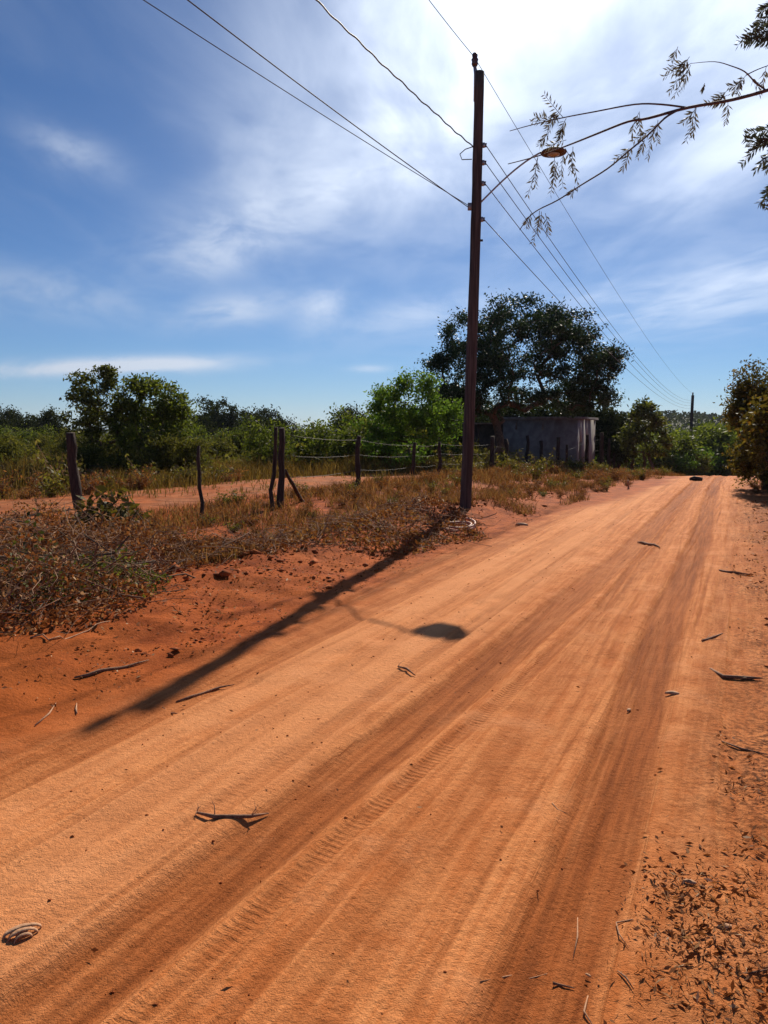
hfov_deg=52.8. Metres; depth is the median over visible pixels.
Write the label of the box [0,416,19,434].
skyline tree
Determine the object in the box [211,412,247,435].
skyline tree
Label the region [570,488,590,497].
dry weed
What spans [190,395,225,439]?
skyline tree
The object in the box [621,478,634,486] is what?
dry weed
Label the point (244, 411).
skyline tree
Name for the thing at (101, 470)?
dry weed
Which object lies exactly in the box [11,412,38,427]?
skyline tree
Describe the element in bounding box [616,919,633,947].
straw stalk
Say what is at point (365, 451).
scrub bush
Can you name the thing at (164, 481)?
green weed
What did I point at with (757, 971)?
fallen stick
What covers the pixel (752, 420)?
roadside tree
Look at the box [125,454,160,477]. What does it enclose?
green weed
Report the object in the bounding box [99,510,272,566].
brush heap
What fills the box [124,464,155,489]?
dry weed
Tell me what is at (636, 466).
dip bush
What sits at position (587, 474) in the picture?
dry weed
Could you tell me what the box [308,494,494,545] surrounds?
brush heap
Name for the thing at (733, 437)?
dip bush
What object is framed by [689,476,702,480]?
charred log
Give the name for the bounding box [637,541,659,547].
fallen stick
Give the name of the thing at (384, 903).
road
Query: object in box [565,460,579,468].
green weed
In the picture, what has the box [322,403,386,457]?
scrub bush
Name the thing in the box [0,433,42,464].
scrub bush
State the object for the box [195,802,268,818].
fallen branch
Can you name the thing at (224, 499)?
green weed
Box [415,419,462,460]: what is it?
scrub bush
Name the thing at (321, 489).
dry weed
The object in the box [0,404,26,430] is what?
skyline tree
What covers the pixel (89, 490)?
dry weed
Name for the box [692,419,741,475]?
dip bush
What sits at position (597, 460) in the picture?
skyline tree
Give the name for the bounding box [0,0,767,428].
sky
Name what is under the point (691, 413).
utility pole
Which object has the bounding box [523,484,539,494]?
dry weed
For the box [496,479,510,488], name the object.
dry weed
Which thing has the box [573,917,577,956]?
straw stalk
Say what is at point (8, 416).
skyline tree
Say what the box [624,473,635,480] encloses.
dry weed
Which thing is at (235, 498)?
green weed
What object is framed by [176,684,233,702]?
fallen stick
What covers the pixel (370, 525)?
brush heap
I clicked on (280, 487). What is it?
gate post
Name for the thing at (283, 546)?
brush heap
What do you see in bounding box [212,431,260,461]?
scrub bush
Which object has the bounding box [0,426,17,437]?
scrub bush
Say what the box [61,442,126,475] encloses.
scrub bush
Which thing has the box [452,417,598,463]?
house
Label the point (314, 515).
green weed
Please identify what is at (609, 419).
slim tree
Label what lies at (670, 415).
woods
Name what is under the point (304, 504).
dry weed
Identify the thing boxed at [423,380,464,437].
skyline tree
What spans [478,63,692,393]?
overhead wire
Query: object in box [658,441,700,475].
dip bush
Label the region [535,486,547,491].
dry weed
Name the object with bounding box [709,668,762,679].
fallen stick
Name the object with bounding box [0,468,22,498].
dry weed
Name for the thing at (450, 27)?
overhead wire
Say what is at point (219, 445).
scrub bush
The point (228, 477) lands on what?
dry weed
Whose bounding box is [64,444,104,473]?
scrub bush
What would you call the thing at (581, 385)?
mango tree
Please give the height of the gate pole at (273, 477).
1.623 m
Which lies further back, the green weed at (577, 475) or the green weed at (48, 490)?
the green weed at (577, 475)
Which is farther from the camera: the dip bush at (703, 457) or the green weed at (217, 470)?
the dip bush at (703, 457)
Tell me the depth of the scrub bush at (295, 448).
32.19 m
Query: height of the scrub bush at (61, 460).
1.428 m
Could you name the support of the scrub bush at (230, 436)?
on the ground at (742, 704)
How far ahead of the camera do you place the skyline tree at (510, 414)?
57.07 m
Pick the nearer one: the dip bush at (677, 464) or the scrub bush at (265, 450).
the scrub bush at (265, 450)
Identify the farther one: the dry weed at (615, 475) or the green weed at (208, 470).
the dry weed at (615, 475)
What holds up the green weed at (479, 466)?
on the ground at (742, 704)
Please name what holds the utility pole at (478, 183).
on the ground at (742, 704)
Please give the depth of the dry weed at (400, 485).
17.57 m
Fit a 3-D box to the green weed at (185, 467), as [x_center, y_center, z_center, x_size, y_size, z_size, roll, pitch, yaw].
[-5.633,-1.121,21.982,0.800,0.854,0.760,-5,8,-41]
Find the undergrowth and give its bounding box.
[0,441,509,473]
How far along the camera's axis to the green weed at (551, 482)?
20.10 m
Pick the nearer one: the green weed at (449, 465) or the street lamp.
the street lamp
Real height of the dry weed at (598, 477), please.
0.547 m
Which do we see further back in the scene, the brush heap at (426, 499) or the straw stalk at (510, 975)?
the brush heap at (426, 499)
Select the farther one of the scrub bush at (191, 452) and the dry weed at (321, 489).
the scrub bush at (191, 452)
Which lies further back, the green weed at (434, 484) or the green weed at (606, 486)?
the green weed at (606, 486)
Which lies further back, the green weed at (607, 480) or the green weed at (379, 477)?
the green weed at (607, 480)
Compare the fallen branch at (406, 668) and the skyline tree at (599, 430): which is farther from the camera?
the skyline tree at (599, 430)
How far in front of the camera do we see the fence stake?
11.93 m
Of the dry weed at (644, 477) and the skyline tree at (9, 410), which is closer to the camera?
the dry weed at (644, 477)
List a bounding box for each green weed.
[29,439,85,491]
[29,469,69,497]
[92,470,113,488]
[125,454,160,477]
[153,474,174,486]
[170,458,196,484]
[173,460,211,482]
[187,467,207,484]
[190,464,213,477]
[199,513,218,524]
[209,461,240,481]
[213,489,235,505]
[223,519,243,531]
[226,483,246,503]
[294,479,308,491]
[308,508,321,517]
[343,475,361,490]
[372,468,386,482]
[418,461,434,471]
[424,478,439,490]
[435,450,456,473]
[445,449,476,471]
[447,472,460,485]
[473,448,496,468]
[473,459,483,469]
[475,460,490,470]
[486,453,509,469]
[489,442,516,464]
[496,448,524,469]
[503,451,524,470]
[513,456,531,471]
[526,458,549,478]
[529,448,555,471]
[545,478,559,487]
[554,476,570,489]
[563,453,585,468]
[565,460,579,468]
[569,468,583,479]
[580,459,594,467]
[599,476,612,485]
[600,481,611,490]
[628,469,647,478]
[633,464,646,479]
[656,466,668,475]
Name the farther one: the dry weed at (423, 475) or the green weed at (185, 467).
the green weed at (185, 467)
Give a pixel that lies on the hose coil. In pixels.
(468, 523)
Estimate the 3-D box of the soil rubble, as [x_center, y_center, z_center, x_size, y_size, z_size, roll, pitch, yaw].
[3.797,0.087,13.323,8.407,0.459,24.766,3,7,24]
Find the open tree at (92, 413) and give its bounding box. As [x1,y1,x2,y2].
[58,364,151,471]
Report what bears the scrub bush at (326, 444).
on the ground at (742, 704)
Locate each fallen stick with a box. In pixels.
[74,660,148,677]
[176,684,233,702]
[553,982,573,988]
[617,970,633,989]
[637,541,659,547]
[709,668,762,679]
[719,569,750,574]
[721,741,767,754]
[723,962,767,973]
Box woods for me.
[71,409,746,448]
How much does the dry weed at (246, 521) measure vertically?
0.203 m
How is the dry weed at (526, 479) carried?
on the ground at (742, 704)
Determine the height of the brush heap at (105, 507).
0.949 m
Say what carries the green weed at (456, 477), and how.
on the ground at (742, 704)
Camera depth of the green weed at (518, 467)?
26.07 m
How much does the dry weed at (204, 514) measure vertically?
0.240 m
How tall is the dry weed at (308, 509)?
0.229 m
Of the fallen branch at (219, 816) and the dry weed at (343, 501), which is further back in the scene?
the dry weed at (343, 501)
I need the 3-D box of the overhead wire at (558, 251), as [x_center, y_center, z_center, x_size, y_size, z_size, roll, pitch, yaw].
[16.689,-8.687,46.347,0.014,2.486,72.402,3,7,24]
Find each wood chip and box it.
[665,691,678,694]
[683,879,696,884]
[716,923,731,928]
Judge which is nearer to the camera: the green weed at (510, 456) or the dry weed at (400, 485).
the dry weed at (400, 485)
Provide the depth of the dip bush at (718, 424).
85.45 m
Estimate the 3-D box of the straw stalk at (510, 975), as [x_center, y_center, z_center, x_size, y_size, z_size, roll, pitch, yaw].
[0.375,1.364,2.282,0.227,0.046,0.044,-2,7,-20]
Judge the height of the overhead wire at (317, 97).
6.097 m
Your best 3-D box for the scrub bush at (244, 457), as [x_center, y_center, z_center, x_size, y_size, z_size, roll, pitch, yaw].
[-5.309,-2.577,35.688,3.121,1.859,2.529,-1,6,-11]
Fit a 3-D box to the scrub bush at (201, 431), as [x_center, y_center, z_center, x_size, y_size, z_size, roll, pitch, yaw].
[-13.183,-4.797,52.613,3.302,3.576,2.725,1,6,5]
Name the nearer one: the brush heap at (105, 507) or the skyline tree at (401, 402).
the brush heap at (105, 507)
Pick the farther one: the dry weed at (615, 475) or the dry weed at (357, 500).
the dry weed at (615, 475)
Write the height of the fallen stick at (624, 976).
0.012 m
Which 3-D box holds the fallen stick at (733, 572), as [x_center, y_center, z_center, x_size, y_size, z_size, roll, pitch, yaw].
[3.831,0.663,8.488,0.064,0.044,0.374,-4,7,-32]
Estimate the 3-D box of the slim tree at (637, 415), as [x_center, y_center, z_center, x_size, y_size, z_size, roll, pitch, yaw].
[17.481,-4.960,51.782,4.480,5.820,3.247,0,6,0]
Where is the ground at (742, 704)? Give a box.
[0,416,767,1023]
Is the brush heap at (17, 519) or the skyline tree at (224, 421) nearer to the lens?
the brush heap at (17, 519)
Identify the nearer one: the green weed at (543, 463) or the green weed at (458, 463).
the green weed at (458, 463)
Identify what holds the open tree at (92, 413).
on the ground at (742, 704)
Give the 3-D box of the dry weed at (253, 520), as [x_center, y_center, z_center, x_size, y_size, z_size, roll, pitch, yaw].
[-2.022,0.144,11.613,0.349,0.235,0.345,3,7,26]
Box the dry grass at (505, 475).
[0,464,685,575]
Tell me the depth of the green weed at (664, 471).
33.19 m
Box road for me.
[0,475,767,1023]
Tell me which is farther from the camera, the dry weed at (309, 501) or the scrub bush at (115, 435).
the scrub bush at (115, 435)
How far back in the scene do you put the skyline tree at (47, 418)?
82.70 m
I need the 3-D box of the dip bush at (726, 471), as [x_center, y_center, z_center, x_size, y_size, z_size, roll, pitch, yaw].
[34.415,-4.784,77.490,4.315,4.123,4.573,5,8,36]
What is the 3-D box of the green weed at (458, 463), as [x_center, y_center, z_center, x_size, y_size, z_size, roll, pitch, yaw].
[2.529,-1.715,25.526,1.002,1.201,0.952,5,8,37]
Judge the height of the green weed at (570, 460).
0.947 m
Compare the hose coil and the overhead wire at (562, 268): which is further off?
the overhead wire at (562, 268)
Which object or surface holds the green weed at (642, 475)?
on the ground at (742, 704)
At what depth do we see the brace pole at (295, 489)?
14.36 m
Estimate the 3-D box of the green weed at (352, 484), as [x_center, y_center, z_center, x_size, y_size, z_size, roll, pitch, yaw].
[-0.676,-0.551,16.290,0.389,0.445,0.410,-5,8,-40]
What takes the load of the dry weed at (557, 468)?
on the ground at (742, 704)
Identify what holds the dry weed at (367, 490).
on the ground at (742, 704)
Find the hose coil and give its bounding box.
[443,518,475,531]
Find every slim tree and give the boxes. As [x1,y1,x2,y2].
[572,408,642,466]
[611,394,678,469]
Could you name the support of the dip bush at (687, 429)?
on the ground at (742, 704)
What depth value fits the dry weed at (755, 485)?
20.95 m
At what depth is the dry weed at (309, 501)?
14.34 m
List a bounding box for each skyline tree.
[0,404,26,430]
[0,411,23,427]
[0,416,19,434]
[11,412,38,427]
[11,414,39,434]
[29,404,66,449]
[180,410,221,439]
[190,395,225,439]
[202,396,243,438]
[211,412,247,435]
[233,410,271,438]
[235,408,264,426]
[247,403,287,428]
[265,414,296,442]
[286,422,305,445]
[327,401,364,434]
[394,398,411,408]
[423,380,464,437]
[439,412,490,448]
[484,395,542,422]
[504,388,560,416]
[546,387,572,416]
[558,394,634,456]
[592,406,620,463]
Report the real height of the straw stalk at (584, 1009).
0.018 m
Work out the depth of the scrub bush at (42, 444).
48.41 m
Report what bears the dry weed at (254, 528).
on the ground at (742, 704)
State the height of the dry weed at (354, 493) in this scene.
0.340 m
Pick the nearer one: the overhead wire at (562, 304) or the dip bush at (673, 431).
the overhead wire at (562, 304)
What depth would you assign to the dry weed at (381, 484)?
17.73 m
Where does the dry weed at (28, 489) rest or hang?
on the ground at (742, 704)
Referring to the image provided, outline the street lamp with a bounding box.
[482,147,566,201]
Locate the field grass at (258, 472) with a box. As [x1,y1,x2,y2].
[0,449,497,499]
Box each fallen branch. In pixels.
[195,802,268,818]
[397,661,415,675]
[701,633,722,640]
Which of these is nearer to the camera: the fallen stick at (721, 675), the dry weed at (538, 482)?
the fallen stick at (721, 675)
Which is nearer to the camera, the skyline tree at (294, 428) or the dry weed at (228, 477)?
the dry weed at (228, 477)
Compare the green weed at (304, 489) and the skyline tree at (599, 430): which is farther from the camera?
the skyline tree at (599, 430)
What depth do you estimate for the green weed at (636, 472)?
27.02 m
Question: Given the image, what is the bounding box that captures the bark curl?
[2,922,41,944]
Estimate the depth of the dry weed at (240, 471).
23.66 m
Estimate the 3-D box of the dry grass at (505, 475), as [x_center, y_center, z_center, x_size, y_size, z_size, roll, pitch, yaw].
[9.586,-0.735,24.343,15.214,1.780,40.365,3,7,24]
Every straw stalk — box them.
[2,612,129,639]
[35,703,55,725]
[480,973,546,981]
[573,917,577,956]
[583,995,591,1023]
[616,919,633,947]
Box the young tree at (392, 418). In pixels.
[342,366,463,472]
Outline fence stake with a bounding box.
[196,445,203,514]
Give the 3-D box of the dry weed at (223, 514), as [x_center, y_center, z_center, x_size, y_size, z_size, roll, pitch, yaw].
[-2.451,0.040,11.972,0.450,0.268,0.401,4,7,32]
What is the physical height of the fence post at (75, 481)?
1.518 m
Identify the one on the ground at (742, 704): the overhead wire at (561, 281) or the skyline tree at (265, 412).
the skyline tree at (265, 412)
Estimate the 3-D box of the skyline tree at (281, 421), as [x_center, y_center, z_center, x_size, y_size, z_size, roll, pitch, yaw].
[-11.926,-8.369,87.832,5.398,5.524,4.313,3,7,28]
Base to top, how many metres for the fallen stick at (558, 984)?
0.009 m
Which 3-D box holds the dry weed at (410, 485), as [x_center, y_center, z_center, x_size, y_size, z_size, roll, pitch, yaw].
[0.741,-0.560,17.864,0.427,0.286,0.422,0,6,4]
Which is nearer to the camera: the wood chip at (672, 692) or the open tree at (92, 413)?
the wood chip at (672, 692)
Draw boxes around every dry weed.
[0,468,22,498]
[12,489,40,498]
[13,484,42,494]
[22,470,52,488]
[65,472,109,494]
[80,464,119,482]
[84,468,119,482]
[116,474,150,489]
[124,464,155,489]
[194,511,214,522]
[212,507,235,520]
[221,471,240,481]
[229,466,248,481]
[235,514,250,523]
[242,515,260,525]
[244,498,264,504]
[247,525,263,532]
[296,500,317,507]
[298,505,317,515]
[304,496,314,505]
[312,481,326,493]
[329,484,344,494]
[336,492,351,507]
[345,485,363,499]
[349,496,367,505]
[358,489,373,497]
[376,477,390,489]
[389,478,406,489]
[393,489,408,498]
[408,483,422,490]
[419,471,438,482]
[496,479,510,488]
[522,474,532,480]
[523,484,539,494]
[530,480,544,488]
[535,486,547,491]
[549,458,567,467]
[550,463,564,472]
[555,490,565,497]
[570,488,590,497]
[582,472,594,479]
[590,487,600,491]
[594,469,610,480]
[594,475,608,486]
[595,484,609,491]
[606,469,622,480]
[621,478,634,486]
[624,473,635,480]
[638,470,648,478]
[748,482,764,487]
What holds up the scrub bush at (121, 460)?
on the ground at (742, 704)
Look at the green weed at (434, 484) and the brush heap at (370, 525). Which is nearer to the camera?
the brush heap at (370, 525)
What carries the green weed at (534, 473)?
on the ground at (742, 704)
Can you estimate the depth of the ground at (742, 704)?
6.15 m
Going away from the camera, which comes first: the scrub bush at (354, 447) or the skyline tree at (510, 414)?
the scrub bush at (354, 447)
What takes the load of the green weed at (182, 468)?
on the ground at (742, 704)
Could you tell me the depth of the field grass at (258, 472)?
24.95 m
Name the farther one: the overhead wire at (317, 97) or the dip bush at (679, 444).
the dip bush at (679, 444)
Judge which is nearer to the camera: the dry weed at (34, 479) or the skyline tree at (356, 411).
the dry weed at (34, 479)
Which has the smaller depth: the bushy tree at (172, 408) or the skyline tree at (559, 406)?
the bushy tree at (172, 408)
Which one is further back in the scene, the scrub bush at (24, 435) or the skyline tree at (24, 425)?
the skyline tree at (24, 425)
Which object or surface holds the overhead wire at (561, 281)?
attached to the utility pole at (691, 413)
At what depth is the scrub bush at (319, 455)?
31.14 m
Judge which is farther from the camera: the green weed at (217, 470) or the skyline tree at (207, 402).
the skyline tree at (207, 402)
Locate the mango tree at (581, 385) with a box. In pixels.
[414,286,634,458]
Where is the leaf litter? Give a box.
[0,475,767,1023]
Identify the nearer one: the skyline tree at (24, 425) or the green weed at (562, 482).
the green weed at (562, 482)
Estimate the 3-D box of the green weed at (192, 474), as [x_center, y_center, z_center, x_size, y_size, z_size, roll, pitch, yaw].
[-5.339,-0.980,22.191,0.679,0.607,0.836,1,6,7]
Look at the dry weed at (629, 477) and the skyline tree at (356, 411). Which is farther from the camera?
the skyline tree at (356, 411)
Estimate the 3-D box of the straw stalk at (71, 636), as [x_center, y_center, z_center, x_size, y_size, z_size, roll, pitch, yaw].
[-2.228,0.844,5.724,1.002,0.075,0.513,-6,8,-43]
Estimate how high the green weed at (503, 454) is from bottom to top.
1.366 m
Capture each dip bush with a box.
[622,453,647,470]
[636,431,701,475]
[637,427,712,471]
[651,422,719,438]
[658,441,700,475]
[667,449,712,475]
[668,424,706,435]
[685,417,727,435]
[685,427,732,475]
[686,446,732,475]
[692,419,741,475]
[705,469,723,475]
[710,464,735,475]
[715,424,749,474]
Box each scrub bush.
[0,424,30,440]
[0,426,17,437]
[0,431,34,457]
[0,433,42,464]
[13,423,58,450]
[26,432,59,454]
[41,444,99,468]
[45,427,106,455]
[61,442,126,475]
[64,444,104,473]
[94,444,170,472]
[102,426,140,446]
[116,430,186,475]
[144,432,215,478]
[163,451,220,472]
[179,416,211,444]
[188,432,239,458]
[209,424,249,458]
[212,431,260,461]
[232,413,297,465]
[239,437,296,458]
[282,420,338,464]
[297,418,368,464]
[309,436,368,464]
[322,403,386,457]
[341,411,431,462]
[355,403,417,461]
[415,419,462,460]
[443,437,484,459]
[683,454,714,475]
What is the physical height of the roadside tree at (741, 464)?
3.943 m
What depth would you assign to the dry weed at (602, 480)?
21.10 m
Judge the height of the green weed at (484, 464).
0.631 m
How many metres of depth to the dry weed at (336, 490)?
16.15 m
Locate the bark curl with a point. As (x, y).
(17, 929)
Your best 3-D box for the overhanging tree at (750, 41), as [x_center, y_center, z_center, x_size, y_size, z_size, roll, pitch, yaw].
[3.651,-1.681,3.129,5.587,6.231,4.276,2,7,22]
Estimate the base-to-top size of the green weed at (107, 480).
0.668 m
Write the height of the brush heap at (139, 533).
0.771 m
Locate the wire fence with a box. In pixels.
[284,433,645,487]
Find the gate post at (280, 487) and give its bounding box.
[276,428,284,507]
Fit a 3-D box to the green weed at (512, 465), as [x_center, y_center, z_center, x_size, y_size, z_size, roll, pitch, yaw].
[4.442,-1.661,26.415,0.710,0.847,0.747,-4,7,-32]
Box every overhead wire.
[143,0,467,204]
[187,0,467,206]
[316,0,472,146]
[429,0,472,54]
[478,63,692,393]
[485,220,678,406]
[486,185,690,405]
[487,147,684,399]
[487,165,686,402]
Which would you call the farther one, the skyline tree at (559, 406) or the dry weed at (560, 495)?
the skyline tree at (559, 406)
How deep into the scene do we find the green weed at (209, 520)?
11.34 m
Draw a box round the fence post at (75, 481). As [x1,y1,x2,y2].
[66,432,82,508]
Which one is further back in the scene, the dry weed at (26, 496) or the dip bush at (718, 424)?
the dip bush at (718, 424)
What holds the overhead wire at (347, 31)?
attached to the utility pole at (478, 183)
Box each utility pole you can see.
[459,52,486,508]
[689,392,693,433]
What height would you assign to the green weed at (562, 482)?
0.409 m
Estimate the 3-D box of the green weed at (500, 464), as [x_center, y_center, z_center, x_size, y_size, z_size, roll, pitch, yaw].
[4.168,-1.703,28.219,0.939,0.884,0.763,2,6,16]
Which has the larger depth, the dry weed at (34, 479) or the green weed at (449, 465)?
the green weed at (449, 465)
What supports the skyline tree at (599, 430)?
on the ground at (742, 704)
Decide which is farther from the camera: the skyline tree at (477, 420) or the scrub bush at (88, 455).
the skyline tree at (477, 420)
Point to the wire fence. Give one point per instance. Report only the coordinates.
(491, 460)
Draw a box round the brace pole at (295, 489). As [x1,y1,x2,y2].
[285,469,304,501]
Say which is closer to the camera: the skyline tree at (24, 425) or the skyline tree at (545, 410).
the skyline tree at (545, 410)
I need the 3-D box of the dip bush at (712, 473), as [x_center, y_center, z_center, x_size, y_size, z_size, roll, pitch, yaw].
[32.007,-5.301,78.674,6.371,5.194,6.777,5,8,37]
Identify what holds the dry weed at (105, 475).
on the ground at (742, 704)
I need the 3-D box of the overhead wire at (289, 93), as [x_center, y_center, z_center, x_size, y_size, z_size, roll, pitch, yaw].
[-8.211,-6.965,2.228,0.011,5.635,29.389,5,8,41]
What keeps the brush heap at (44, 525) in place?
on the ground at (742, 704)
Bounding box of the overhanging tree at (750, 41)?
[508,3,767,246]
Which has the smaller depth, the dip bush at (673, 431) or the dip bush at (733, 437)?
the dip bush at (733, 437)
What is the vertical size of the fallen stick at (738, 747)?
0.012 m
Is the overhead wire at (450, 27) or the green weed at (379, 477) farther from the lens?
the green weed at (379, 477)
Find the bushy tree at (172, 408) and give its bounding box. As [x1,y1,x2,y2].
[101,372,200,471]
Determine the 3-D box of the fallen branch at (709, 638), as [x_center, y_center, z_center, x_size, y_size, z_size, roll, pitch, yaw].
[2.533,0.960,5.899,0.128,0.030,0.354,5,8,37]
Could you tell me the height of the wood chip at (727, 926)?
0.013 m
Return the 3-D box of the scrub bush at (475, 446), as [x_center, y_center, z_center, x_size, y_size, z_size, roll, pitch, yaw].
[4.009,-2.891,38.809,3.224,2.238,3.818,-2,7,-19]
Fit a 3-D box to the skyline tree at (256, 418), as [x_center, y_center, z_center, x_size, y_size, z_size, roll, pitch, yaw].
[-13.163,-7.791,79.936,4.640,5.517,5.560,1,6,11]
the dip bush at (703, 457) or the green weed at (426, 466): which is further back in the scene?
the dip bush at (703, 457)
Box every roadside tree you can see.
[712,354,767,489]
[722,373,767,484]
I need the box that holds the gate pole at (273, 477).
[269,427,277,510]
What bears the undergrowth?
on the ground at (742, 704)
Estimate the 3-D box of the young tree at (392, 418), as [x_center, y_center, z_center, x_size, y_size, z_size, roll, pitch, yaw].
[0.846,-3.389,28.797,4.833,4.047,3.165,0,6,0]
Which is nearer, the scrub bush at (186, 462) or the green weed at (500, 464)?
the scrub bush at (186, 462)
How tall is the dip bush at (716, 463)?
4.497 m
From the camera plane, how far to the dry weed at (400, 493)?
16.17 m
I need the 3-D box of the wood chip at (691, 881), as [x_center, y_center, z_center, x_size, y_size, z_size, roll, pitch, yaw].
[1.072,1.295,2.712,0.045,0.011,0.016,3,7,24]
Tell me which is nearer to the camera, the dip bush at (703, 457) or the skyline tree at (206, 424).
the dip bush at (703, 457)
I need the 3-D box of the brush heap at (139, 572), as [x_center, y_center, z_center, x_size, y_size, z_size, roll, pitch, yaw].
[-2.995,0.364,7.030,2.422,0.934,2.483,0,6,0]
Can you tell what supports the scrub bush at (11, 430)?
on the ground at (742, 704)
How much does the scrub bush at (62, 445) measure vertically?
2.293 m
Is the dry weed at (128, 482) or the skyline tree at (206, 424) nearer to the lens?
the dry weed at (128, 482)
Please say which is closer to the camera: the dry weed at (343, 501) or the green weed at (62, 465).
the dry weed at (343, 501)
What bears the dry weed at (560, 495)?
on the ground at (742, 704)
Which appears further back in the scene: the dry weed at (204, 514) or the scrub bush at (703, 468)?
the scrub bush at (703, 468)
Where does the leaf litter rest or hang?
on the ground at (742, 704)
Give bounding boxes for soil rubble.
[7,480,767,1023]
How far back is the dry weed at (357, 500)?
14.53 m
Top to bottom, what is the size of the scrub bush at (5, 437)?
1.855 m
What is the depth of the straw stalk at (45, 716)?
4.23 m
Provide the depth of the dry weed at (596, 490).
19.55 m
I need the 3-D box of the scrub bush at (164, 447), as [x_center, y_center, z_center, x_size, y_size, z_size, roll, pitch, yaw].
[-7.032,-1.667,24.310,1.937,1.814,2.413,2,7,20]
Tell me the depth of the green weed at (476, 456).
28.82 m
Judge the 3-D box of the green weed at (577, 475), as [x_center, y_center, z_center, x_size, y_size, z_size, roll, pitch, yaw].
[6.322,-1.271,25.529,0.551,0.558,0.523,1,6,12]
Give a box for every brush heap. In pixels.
[0,490,167,539]
[0,501,154,587]
[0,502,198,621]
[0,526,188,640]
[1,501,225,580]
[57,472,153,529]
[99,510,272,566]
[153,497,340,564]
[229,508,446,554]
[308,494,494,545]
[383,483,496,525]
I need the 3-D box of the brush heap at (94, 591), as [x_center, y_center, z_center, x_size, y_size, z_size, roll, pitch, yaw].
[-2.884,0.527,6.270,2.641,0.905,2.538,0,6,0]
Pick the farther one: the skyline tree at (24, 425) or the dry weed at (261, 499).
the skyline tree at (24, 425)
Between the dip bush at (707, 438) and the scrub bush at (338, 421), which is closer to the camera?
the scrub bush at (338, 421)
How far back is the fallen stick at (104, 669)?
4.99 m
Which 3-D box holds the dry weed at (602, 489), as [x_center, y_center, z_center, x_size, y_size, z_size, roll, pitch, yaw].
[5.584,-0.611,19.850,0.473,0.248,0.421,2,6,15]
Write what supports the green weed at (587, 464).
on the ground at (742, 704)
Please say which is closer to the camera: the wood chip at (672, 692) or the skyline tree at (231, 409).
the wood chip at (672, 692)
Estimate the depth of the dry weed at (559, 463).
32.04 m
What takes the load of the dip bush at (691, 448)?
on the ground at (742, 704)
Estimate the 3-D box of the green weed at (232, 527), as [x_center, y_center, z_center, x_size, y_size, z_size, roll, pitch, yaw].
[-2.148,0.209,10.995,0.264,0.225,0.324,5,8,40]

